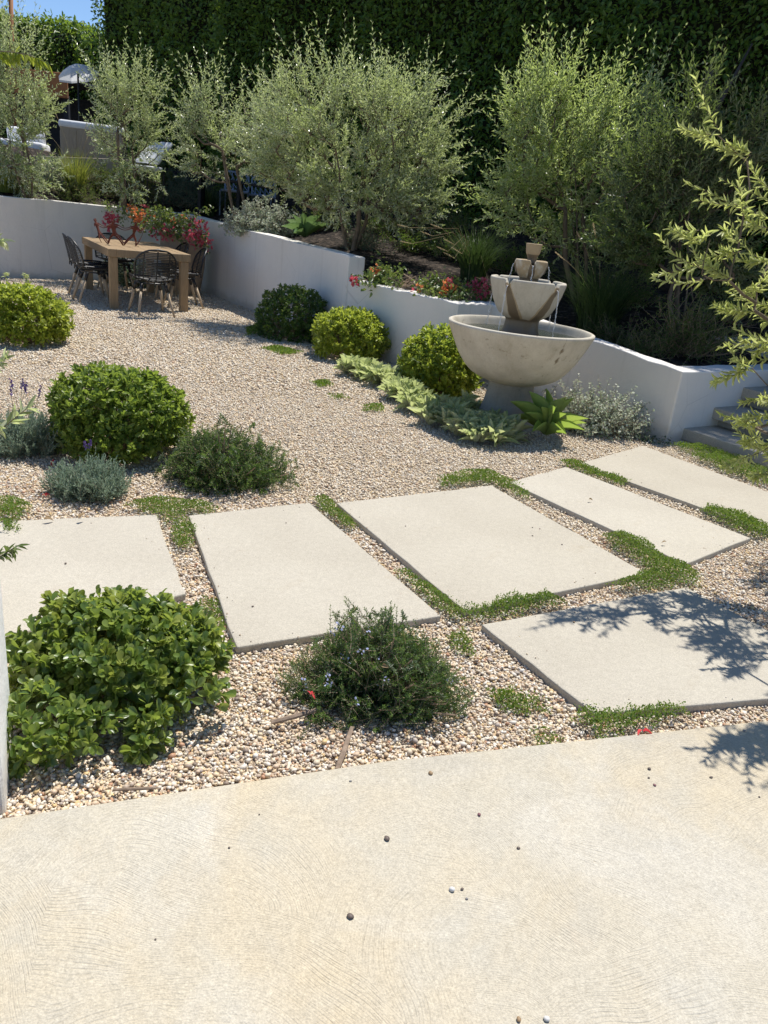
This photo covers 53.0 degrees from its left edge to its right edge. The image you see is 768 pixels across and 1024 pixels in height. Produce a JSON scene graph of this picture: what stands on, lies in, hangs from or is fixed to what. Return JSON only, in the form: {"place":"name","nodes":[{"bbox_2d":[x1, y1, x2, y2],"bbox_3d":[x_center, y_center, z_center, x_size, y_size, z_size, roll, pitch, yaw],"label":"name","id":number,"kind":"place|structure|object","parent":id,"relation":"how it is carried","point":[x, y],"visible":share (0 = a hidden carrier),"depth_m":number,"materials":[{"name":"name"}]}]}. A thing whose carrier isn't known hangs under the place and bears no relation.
{"place":"outdoors","nodes":[
{"label":"outdoors","id":0,"kind":"place"},
{"bbox_2d":[0,163,15,192],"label":"fountain grass","id":1,"kind":"object","parent":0,"point":[4,187],"depth_m":12.38,"materials":[{"name":"green plant"}]},
{"bbox_2d":[0,543,29,561],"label":"olive sprig","id":2,"kind":"object","parent":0,"point":[12,551],"visible":1,"depth_m":2.61,"materials":[{"name":"green plant"}]},
{"bbox_2d":[0,395,39,438],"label":"olive sprig","id":3,"kind":"object","parent":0,"point":[12,415],"visible":1,"depth_m":3.44,"materials":[{"name":"green plant"}]},
{"bbox_2d":[0,46,53,76],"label":"drooping branch","id":4,"kind":"object","parent":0,"point":[13,59],"visible":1,"depth_m":10.22,"materials":[{"name":"green plant"}]},
{"bbox_2d":[0,0,104,29],"label":"sky","id":5,"kind":"structure","parent":0,"point":[81,9],"materials":[{"name":"blue"}]},
{"bbox_2d":[189,186,227,216],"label":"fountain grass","id":6,"kind":"object","parent":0,"point":[212,201],"depth_m":14.04,"materials":[{"name":"green plant"}]},
{"bbox_2d":[0,721,767,1023],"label":"patio","id":7,"kind":"structure","parent":0,"point":[618,887],"depth_m":1.78,"materials":[{"name":"concrete"}]},
{"bbox_2d":[0,276,767,551],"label":"court gravel","id":8,"kind":"structure","parent":0,"point":[180,330],"depth_m":6.21,"materials":[{"name":"beige gravel"}]},
{"bbox_2d":[62,233,107,295],"bbox_3d":[-4.300,-3.536,11.085,0.592,0.867,0.554,-5,24,-28],"label":"rattan chair","id":9,"kind":"object","parent":8,"relation":"on","point":[70,257],"visible":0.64,"depth_m":11.10,"materials":[{"name":"black wicker"}]},
{"bbox_2d":[95,232,135,292],"bbox_3d":[-4.231,-3.925,12.126,0.554,0.867,0.592,-7,24,-31],"label":"rattan chair","id":10,"kind":"object","parent":8,"relation":"on","point":[121,261],"visible":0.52,"depth_m":12.15,"materials":[{"name":"black wicker"}]},
{"bbox_2d":[158,230,206,295],"bbox_3d":[-3.294,-4.067,12.613,0.780,0.970,0.780,6,21,0],"label":"rattan chair","id":11,"kind":"object","parent":8,"relation":"on","point":[192,251],"visible":0.38,"depth_m":12.33,"materials":[{"name":"black wicker"}]},
{"bbox_2d":[153,413,299,499],"bbox_3d":[-0.891,-0.367,4.397,0.864,0.458,0.726,6,21,0],"label":"rosemary","id":12,"kind":"object","parent":8,"relation":"on","point":[210,465],"visible":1,"depth_m":4.29,"materials":[{"name":"green plant"}]},
{"bbox_2d":[332,353,384,377],"bbox_3d":[-0.208,-1.458,7.653,0.530,0.217,0.571,-12,27,-39],"label":"lambs ear","id":13,"kind":"object","parent":8,"relation":"on","point":[352,363],"visible":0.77,"depth_m":7.58},
{"bbox_2d":[378,372,429,398],"bbox_3d":[0.176,-1.117,6.892,0.486,0.210,0.489,6,21,0],"label":"lambs ear","id":14,"kind":"object","parent":8,"relation":"on","point":[389,387],"visible":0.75,"depth_m":6.80},
{"bbox_2d":[391,382,441,410],"bbox_3d":[0.305,-0.961,6.511,0.514,0.218,0.475,6,21,0],"label":"lambs ear","id":15,"kind":"object","parent":8,"relation":"on","point":[408,396],"visible":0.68,"depth_m":6.46},
{"bbox_2d":[407,399,468,425],"bbox_3d":[0.466,-0.797,6.104,0.503,0.215,0.410,-13,28,-41],"label":"lambs ear","id":16,"kind":"object","parent":8,"relation":"on","point":[428,411],"visible":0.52,"depth_m":6.05},
{"bbox_2d":[453,412,519,446],"bbox_3d":[0.749,-0.624,5.751,0.451,0.207,0.487,-6,24,-30],"label":"lambs ear","id":17,"kind":"object","parent":8,"relation":"on","point":[473,430],"visible":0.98,"depth_m":5.68},
{"bbox_2d":[485,411,533,442],"bbox_3d":[0.927,-0.660,5.904,0.506,0.220,0.372,-10,26,-36],"label":"lambs ear","id":18,"kind":"object","parent":8,"relation":"on","point":[516,424],"visible":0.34,"depth_m":5.84},
{"bbox_2d":[510,388,588,434],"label":"agave","id":19,"kind":"object","parent":8,"relation":"on","point":[546,416],"visible":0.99,"depth_m":5.87,"materials":[{"name":"green plant"}]},
{"bbox_2d":[0,278,767,818],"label":"gravel ground","id":20,"kind":"structure","parent":0,"point":[198,756],"depth_m":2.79,"materials":[{"name":"beige gravel"}]},
{"bbox_2d":[0,581,12,814],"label":"white pillar","id":21,"kind":"structure","parent":20,"relation":"on","point":[4,725],"depth_m":1.99,"materials":[{"name":"paint"}]},
{"bbox_2d":[0,378,60,459],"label":"lavender","id":22,"kind":"object","parent":20,"relation":"on","point":[28,437],"visible":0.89,"depth_m":4.42,"materials":[{"name":"green plant"}]},
{"bbox_2d":[0,280,75,347],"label":"round bush","id":23,"kind":"object","parent":20,"relation":"on","point":[18,325],"visible":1,"depth_m":7.29,"materials":[{"name":"green plant"}]},
{"bbox_2d":[38,439,135,503],"bbox_3d":[-1.508,-0.226,3.968,0.444,0.344,0.429,15,23,23],"label":"lavender","id":24,"kind":"object","parent":20,"relation":"on","point":[98,481],"visible":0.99,"depth_m":3.92,"materials":[{"name":"green plant"}]},
{"bbox_2d":[67,236,108,302],"bbox_3d":[-4.035,-3.327,10.611,0.592,0.867,0.553,-6,24,-30],"label":"rattan chair","id":25,"kind":"object","parent":20,"relation":"on","point":[103,268],"visible":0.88,"depth_m":10.46,"materials":[{"name":"black wicker"}]},
{"bbox_2d":[0,515,185,640],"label":"paving slab","id":26,"kind":"structure","parent":20,"relation":"on","point":[115,551],"depth_m":3.25,"materials":[{"name":"concrete"}]},
{"bbox_2d":[44,360,196,465],"bbox_3d":[-1.593,-0.621,4.617,0.878,0.575,0.850,6,21,0],"label":"round bush","id":27,"kind":"object","parent":20,"relation":"on","point":[121,408],"visible":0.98,"depth_m":4.39,"materials":[{"name":"green plant"}]},
{"bbox_2d":[83,257,157,287],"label":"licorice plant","id":28,"kind":"object","parent":20,"relation":"on","point":[121,279],"visible":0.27,"depth_m":12.78,"materials":[{"name":"grey plant"}]},
{"bbox_2d":[5,584,236,780],"bbox_3d":[-0.830,0.457,2.364,0.750,0.384,0.712,-3,23,-24],"label":"glossy bush","id":29,"kind":"object","parent":20,"relation":"on","point":[143,654],"visible":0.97,"depth_m":2.25,"materials":[{"name":"green plant"}]},
{"bbox_2d":[82,237,190,311],"bbox_3d":[-3.660,-3.489,11.255,1.080,0.779,2.200,-5,24,-28],"label":"dining table","id":30,"kind":"object","parent":20,"relation":"on","point":[113,250],"visible":0.77,"depth_m":10.56,"materials":[{"name":"brown wood"}]},
{"bbox_2d":[94,218,145,245],"bbox_3d":[-3.756,-3.956,10.901,0.711,0.313,0.710,6,21,0],"label":"figure ring","id":31,"kind":"object","parent":30,"relation":"on","point":[113,226],"visible":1,"depth_m":10.75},
{"bbox_2d":[128,249,176,317],"bbox_3d":[-3.023,-2.995,10.033,0.554,0.867,0.592,-7,24,-31],"label":"rattan chair","id":32,"kind":"object","parent":20,"relation":"on","point":[160,279],"visible":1,"depth_m":9.88,"materials":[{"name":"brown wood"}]},
{"bbox_2d":[145,242,188,299],"bbox_3d":[-3.322,-3.727,11.871,0.592,0.867,0.554,-8,25,-32],"label":"rattan chair","id":33,"kind":"object","parent":20,"relation":"on","point":[179,249],"visible":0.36,"depth_m":11.89,"materials":[{"name":"black wicker"}]},
{"bbox_2d":[0,195,364,335],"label":"retaining wall","id":34,"kind":"structure","parent":20,"relation":"on","point":[245,271],"depth_m":12.23,"materials":[{"name":"white paint"}]},
{"bbox_2d":[163,247,206,308],"bbox_3d":[-2.870,-3.404,11.153,0.592,0.867,0.554,-4,23,-25],"label":"rattan chair","id":35,"kind":"object","parent":20,"relation":"on","point":[192,275],"visible":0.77,"depth_m":11.16,"materials":[{"name":"black wicker"}]},
{"bbox_2d":[252,283,328,343],"bbox_3d":[-1.113,-2.451,9.459,0.958,0.697,0.942,6,21,0],"label":"round bush","id":36,"kind":"object","parent":20,"relation":"on","point":[296,296],"visible":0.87,"depth_m":9.23,"materials":[{"name":"green plant"}]},
{"bbox_2d":[271,708,320,723],"bbox_3d":[-0.273,0.635,2.397,0.159,0.038,0.019,-3,22,-23],"label":"dry stick","id":37,"kind":"object","parent":20,"relation":"on","point":[293,716],"visible":0.89,"depth_m":2.39,"materials":[{"name":"brown wood"}]},
{"bbox_2d":[189,503,439,653],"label":"paving slab","id":38,"kind":"structure","parent":20,"relation":"on","point":[296,570],"depth_m":3.31,"materials":[{"name":"concrete"}]},
{"bbox_2d":[335,726,353,768],"bbox_3d":[-0.115,0.699,2.277,0.016,0.038,0.173,10,21,9],"label":"dry stick","id":39,"kind":"object","parent":20,"relation":"on","point":[344,749],"visible":0.84,"depth_m":2.26,"materials":[{"name":"brown wood"}]},
{"bbox_2d":[310,305,391,359],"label":"round bush","id":40,"kind":"object","parent":20,"relation":"on","point":[363,331],"visible":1,"depth_m":8.31,"materials":[{"name":"green plant"}]},
{"bbox_2d":[276,596,477,739],"bbox_3d":[-0.010,0.474,2.572,0.681,0.350,0.624,6,21,0],"label":"rosemary","id":41,"kind":"object","parent":20,"relation":"on","point":[346,658],"visible":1,"depth_m":2.50,"materials":[{"name":"green plant"}]},
{"bbox_2d":[359,363,402,384],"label":"lambs ear","id":42,"kind":"object","parent":20,"relation":"on","point":[375,374],"visible":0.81,"depth_m":7.27},
{"bbox_2d":[0,324,767,744],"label":"creeping thyme","id":43,"kind":"object","parent":20,"relation":"on","point":[656,558],"visible":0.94,"depth_m":3.71,"materials":[{"name":"green plant"}]},
{"bbox_2d":[396,321,484,397],"bbox_3d":[0.549,-1.445,7.321,0.861,0.698,0.847,6,21,0],"label":"round bush","id":44,"kind":"object","parent":20,"relation":"on","point":[441,370],"visible":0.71,"depth_m":7.09,"materials":[{"name":"green plant"}]},
{"bbox_2d":[433,388,482,410],"bbox_3d":[0.623,-0.900,6.445,0.535,0.202,0.512,-4,23,-24],"label":"lambs ear","id":45,"kind":"object","parent":20,"relation":"on","point":[470,397],"visible":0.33,"depth_m":6.46},
{"bbox_2d":[438,405,495,436],"bbox_3d":[0.635,-0.697,5.919,0.441,0.227,0.553,6,21,0],"label":"lambs ear","id":46,"kind":"object","parent":20,"relation":"on","point":[448,416],"visible":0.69,"depth_m":5.83},
{"bbox_2d":[337,486,642,617],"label":"paving slab","id":47,"kind":"structure","parent":20,"relation":"on","point":[479,545],"depth_m":3.85,"materials":[{"name":"concrete"}]},
{"bbox_2d":[448,243,594,431],"bbox_3d":[1.088,-1.382,6.223,1.170,1.494,1.171,6,21,0],"label":"fountain","id":48,"kind":"object","parent":20,"relation":"on","point":[520,350],"visible":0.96,"depth_m":5.93,"materials":[{"name":"stone"}]},
{"bbox_2d":[346,279,767,441],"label":"retaining wall","id":49,"kind":"structure","parent":20,"relation":"on","point":[680,398],"depth_m":6.81,"materials":[{"name":"white paint"}]},
{"bbox_2d":[541,373,654,440],"bbox_3d":[1.755,-0.804,6.451,1.059,0.681,0.767,6,21,0],"label":"licorice plant","id":50,"kind":"object","parent":20,"relation":"on","point":[604,420],"visible":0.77,"depth_m":6.36,"materials":[{"name":"grey plant"}]},
{"bbox_2d":[481,588,767,721],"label":"paving slab","id":51,"kind":"structure","parent":20,"relation":"on","point":[691,648],"depth_m":3.00,"materials":[{"name":"concrete"}]},
{"bbox_2d":[510,467,749,568],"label":"paving slab","id":52,"kind":"structure","parent":20,"relation":"on","point":[689,539],"depth_m":4.52,"materials":[{"name":"concrete"}]},
{"bbox_2d":[611,424,671,443],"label":"licorice plant","id":53,"kind":"object","parent":20,"relation":"on","point":[646,438],"visible":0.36,"depth_m":6.39,"materials":[{"name":"green plant"}]},
{"bbox_2d":[578,446,767,536],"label":"paving slab","id":54,"kind":"structure","parent":20,"relation":"on","point":[667,477],"depth_m":5.28,"materials":[{"name":"concrete"}]},
{"bbox_2d":[649,72,767,486],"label":"olive tree","id":55,"kind":"object","parent":20,"relation":"on","point":[730,148],"visible":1,"depth_m":3.35,"materials":[{"name":"green plant"}]},
{"bbox_2d":[682,386,767,468],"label":"garden steps","id":56,"kind":"structure","parent":20,"relation":"on","point":[720,434],"depth_m":6.50,"materials":[{"name":"concrete"}]},
{"bbox_2d":[0,144,767,365],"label":"planting bank","id":57,"kind":"structure","parent":0,"point":[422,262],"depth_m":10.07,"materials":[{"name":"brown plant"}]},
{"bbox_2d":[8,0,17,126],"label":"wooden pole","id":58,"kind":"object","parent":57,"relation":"on","point":[10,3],"visible":0.15,"depth_m":18.57,"materials":[{"name":"brown wood"}]},
{"bbox_2d":[0,165,48,196],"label":"bank shrub","id":59,"kind":"object","parent":57,"relation":"on","point":[16,189],"visible":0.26,"depth_m":12.51,"materials":[{"name":"green plant"}]},
{"bbox_2d":[0,126,49,151],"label":"white daybed","id":60,"kind":"object","parent":57,"relation":"on","point":[41,143],"visible":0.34,"depth_m":15.18,"materials":[{"name":"white fabric"}]},
{"bbox_2d":[0,0,76,200],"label":"olive tree","id":61,"kind":"object","parent":57,"relation":"on","point":[31,131],"visible":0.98,"depth_m":11.95,"materials":[{"name":"green plant"}]},
{"bbox_2d":[24,146,76,188],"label":"bank shrub","id":62,"kind":"object","parent":57,"relation":"on","point":[51,179],"visible":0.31,"depth_m":13.26,"materials":[{"name":"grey plant"}]},
{"bbox_2d":[0,68,101,152],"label":"timber shelter","id":63,"kind":"object","parent":57,"relation":"on","point":[71,108],"visible":0.34,"depth_m":20.49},
{"bbox_2d":[0,6,105,138],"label":"hedge","id":64,"kind":"object","parent":57,"relation":"on","point":[64,52],"visible":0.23,"depth_m":21.35,"materials":[{"name":"green plant"}]},
{"bbox_2d":[32,115,99,195],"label":"fountain grass","id":65,"kind":"object","parent":57,"relation":"on","point":[80,172],"depth_m":13.13,"materials":[{"name":"plant"}]},
{"bbox_2d":[40,174,113,204],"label":"bank shrub","id":66,"kind":"object","parent":57,"relation":"on","point":[77,195],"visible":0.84,"depth_m":13.09,"materials":[{"name":"green plant"}]},
{"bbox_2d":[59,64,98,120],"bbox_3d":[-6.999,-9.225,17.778,0.876,1.972,0.901,14,22,20],"label":"white parasol","id":67,"kind":"object","parent":57,"relation":"on","point":[68,74],"visible":0.87,"depth_m":17.58,"materials":[{"name":"fabric"}]},
{"bbox_2d":[30,155,139,173],"bbox_3d":[-6.008,-6.449,14.290,2.941,0.444,0.140,6,21,0],"label":"timber edging","id":68,"kind":"object","parent":57,"relation":"on","point":[109,165],"visible":0.07,"depth_m":14.19,"materials":[{"name":"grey wood"}]},
{"bbox_2d":[58,119,127,158],"bbox_3d":[-5.728,-7.277,15.250,1.183,0.701,0.925,1,21,-13],"label":"terrace sofa","id":69,"kind":"object","parent":57,"relation":"on","point":[73,131],"visible":0.61,"depth_m":14.79,"materials":[{"name":"grey fabric"}]},
{"bbox_2d":[85,152,130,199],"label":"bank shrub","id":70,"kind":"object","parent":57,"relation":"on","point":[93,186],"visible":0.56,"depth_m":13.68,"materials":[{"name":"green plant"}]},
{"bbox_2d":[71,26,185,210],"bbox_3d":[-4.118,-6.280,12.440,1.560,2.722,1.799,-12,27,-39],"label":"olive tree","id":71,"kind":"object","parent":57,"relation":"on","point":[119,112],"visible":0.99,"depth_m":12.29,"materials":[{"name":"green plant"}]},
{"bbox_2d":[106,151,165,206],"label":"bank shrub","id":72,"kind":"object","parent":57,"relation":"on","point":[151,194],"visible":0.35,"depth_m":14.01,"materials":[{"name":"green plant"}]},
{"bbox_2d":[125,142,172,211],"bbox_3d":[-4.092,-5.830,13.467,0.560,1.237,0.623,16,23,23],"label":"white lounger","id":73,"kind":"object","parent":57,"relation":"on","point":[169,146],"visible":0.52,"depth_m":13.38,"materials":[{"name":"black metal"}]},
{"bbox_2d":[93,200,216,254],"bbox_3d":[-3.793,-4.672,12.389,2.811,0.724,1.090,12,21,15],"label":"bougainvillea","id":74,"kind":"object","parent":57,"relation":"on","point":[169,224],"visible":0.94,"depth_m":12.03,"materials":[{"name":"red plant"}]},
{"bbox_2d":[88,0,227,176],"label":"hedge","id":75,"kind":"object","parent":57,"relation":"on","point":[182,27],"visible":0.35,"depth_m":16.45,"materials":[{"name":"green plant"}]},
{"bbox_2d":[136,148,184,186],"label":"bank shrub","id":76,"kind":"object","parent":57,"relation":"on","point":[170,175],"visible":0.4,"depth_m":15.36,"materials":[{"name":"green plant"}]},
{"bbox_2d":[148,179,197,209],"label":"bank shrub","id":77,"kind":"object","parent":57,"relation":"on","point":[170,198],"visible":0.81,"depth_m":14.50,"materials":[{"name":"green plant"}]},
{"bbox_2d":[165,165,218,197],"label":"bank shrub","id":78,"kind":"object","parent":57,"relation":"on","point":[189,182],"visible":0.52,"depth_m":15.16,"materials":[{"name":"green plant"}]},
{"bbox_2d":[193,183,236,210],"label":"bank shrub","id":79,"kind":"object","parent":57,"relation":"on","point":[227,202],"visible":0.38,"depth_m":14.62,"materials":[{"name":"green plant"}]},
{"bbox_2d":[158,37,297,217],"bbox_3d":[-2.370,-5.738,11.827,2.174,2.746,1.460,1,21,-13],"label":"olive tree","id":80,"kind":"object","parent":57,"relation":"on","point":[199,130],"visible":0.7,"depth_m":11.71,"materials":[{"name":"green plant"}]},
{"bbox_2d":[219,170,249,214],"bbox_3d":[-2.780,-5.914,14.335,0.529,0.814,0.602,2,21,-10],"label":"openwork chair","id":81,"kind":"object","parent":57,"relation":"on","point":[235,191],"visible":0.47,"depth_m":14.42,"materials":[{"name":"metal"}]},
{"bbox_2d":[190,173,287,216],"bbox_3d":[-2.583,-5.564,13.785,1.748,0.754,0.400,10,21,9],"label":"table","id":82,"kind":"object","parent":57,"relation":"on","point":[201,194],"visible":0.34,"depth_m":13.65,"materials":[{"name":"black metal"}]},
{"bbox_2d":[218,195,301,236],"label":"licorice plant","id":83,"kind":"object","parent":57,"relation":"on","point":[259,219],"visible":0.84,"depth_m":11.49,"materials":[{"name":"grey plant"}]},
{"bbox_2d":[247,175,275,205],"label":"openwork chair","id":84,"kind":"object","parent":57,"relation":"on","point":[252,194],"visible":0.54,"depth_m":14.41,"materials":[{"name":"metal"}]},
{"bbox_2d":[282,213,328,237],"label":"agave","id":85,"kind":"object","parent":57,"relation":"on","point":[303,225],"visible":0.95,"depth_m":10.59,"materials":[{"name":"green plant"}]},
{"bbox_2d":[279,196,351,232],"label":"bank shrub","id":86,"kind":"object","parent":57,"relation":"on","point":[315,213],"visible":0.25,"depth_m":11.55,"materials":[{"name":"green plant"}]},
{"bbox_2d":[209,7,486,250],"bbox_3d":[-0.509,-4.721,9.624,3.514,2.780,2.204,6,21,0],"label":"olive tree","id":87,"kind":"object","parent":57,"relation":"on","point":[302,182],"visible":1,"depth_m":9.47,"materials":[{"name":"green plant"}]},
{"bbox_2d":[340,215,400,252],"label":"bank shrub","id":88,"kind":"object","parent":57,"relation":"on","point":[367,237],"visible":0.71,"depth_m":10.11,"materials":[{"name":"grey plant"}]},
{"bbox_2d":[349,250,413,297],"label":"bougainvillea","id":89,"kind":"object","parent":57,"relation":"on","point":[380,269],"visible":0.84,"depth_m":8.66,"materials":[{"name":"green plant"}]},
{"bbox_2d":[362,211,420,238],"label":"bank shrub","id":90,"kind":"object","parent":57,"relation":"on","point":[375,227],"visible":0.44,"depth_m":11.02,"materials":[{"name":"green plant"}]},
{"bbox_2d":[379,218,450,255],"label":"bank shrub","id":91,"kind":"object","parent":57,"relation":"on","point":[415,245],"visible":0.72,"depth_m":10.34,"materials":[{"name":"green plant"}]},
{"bbox_2d":[411,267,476,301],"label":"bougainvillea","id":92,"kind":"object","parent":57,"relation":"on","point":[451,287],"visible":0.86,"depth_m":8.07,"materials":[{"name":"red plant"}]},
{"bbox_2d":[405,200,492,236],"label":"bank shrub","id":93,"kind":"object","parent":57,"relation":"on","point":[459,223],"visible":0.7,"depth_m":11.33,"materials":[{"name":"green plant"}]},
{"bbox_2d":[397,217,516,279],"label":"fountain grass","id":94,"kind":"object","parent":57,"relation":"on","point":[476,261],"depth_m":9.11,"materials":[{"name":"plant"}]},
{"bbox_2d":[425,227,504,262],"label":"bank shrub","id":95,"kind":"object","parent":57,"relation":"on","point":[450,252],"visible":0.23,"depth_m":10.08,"materials":[{"name":"green plant"}]},
{"bbox_2d":[191,0,767,311],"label":"hedge","id":96,"kind":"object","parent":57,"relation":"on","point":[482,39],"visible":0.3,"depth_m":11.86,"materials":[{"name":"green plant"}]},
{"bbox_2d":[465,275,493,301],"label":"bougainvillea","id":97,"kind":"object","parent":57,"relation":"on","point":[483,291],"visible":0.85,"depth_m":8.19,"materials":[{"name":"pink plant"}]},
{"bbox_2d":[485,240,557,276],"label":"bank shrub","id":98,"kind":"object","parent":57,"relation":"on","point":[508,258],"visible":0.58,"depth_m":9.65,"materials":[{"name":"green plant"}]},
{"bbox_2d":[446,0,703,303],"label":"olive tree","id":99,"kind":"object","parent":57,"relation":"on","point":[542,127],"visible":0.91,"depth_m":8.24,"materials":[{"name":"green plant"}]},
{"bbox_2d":[582,310,650,344],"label":"bank shrub","id":100,"kind":"object","parent":57,"relation":"on","point":[610,336],"visible":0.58,"depth_m":7.55,"materials":[{"name":"green plant"}]},
{"bbox_2d":[590,261,673,310],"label":"bank shrub","id":101,"kind":"object","parent":57,"relation":"on","point":[652,292],"visible":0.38,"depth_m":8.67,"materials":[{"name":"green plant"}]},
{"bbox_2d":[615,320,693,359],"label":"bank shrub","id":102,"kind":"object","parent":57,"relation":"on","point":[638,345],"visible":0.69,"depth_m":7.16,"materials":[{"name":"green plant"}]},
{"bbox_2d":[571,24,767,333],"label":"olive tree","id":103,"kind":"object","parent":57,"relation":"on","point":[674,164],"visible":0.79,"depth_m":7.29,"materials":[{"name":"green plant"}]},
{"bbox_2d":[629,277,756,365],"bbox_3d":[2.884,-1.702,7.202,1.210,0.917,0.946,6,21,0],"label":"bank shrub","id":104,"kind":"object","parent":57,"relation":"on","point":[697,342],"visible":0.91,"depth_m":7.13,"materials":[{"name":"green plant"}]},
{"bbox_2d":[682,278,767,335],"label":"bank shrub","id":105,"kind":"object","parent":57,"relation":"on","point":[732,321],"visible":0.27,"depth_m":8.86,"materials":[{"name":"green plant"}]},
{"bbox_2d":[547,223,680,332],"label":"fountain grass","id":106,"kind":"object","parent":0,"point":[593,302],"depth_m":7.63,"materials":[{"name":"plant"}]},
{"bbox_2d":[656,43,752,291],"bbox_3d":[3.877,-4.096,9.275,0.622,2.821,0.202,-1,22,-18],"label":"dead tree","id":107,"kind":"object","parent":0,"point":[666,286],"visible":0.25,"depth_m":9.05,"materials":[{"name":"brown wood"}]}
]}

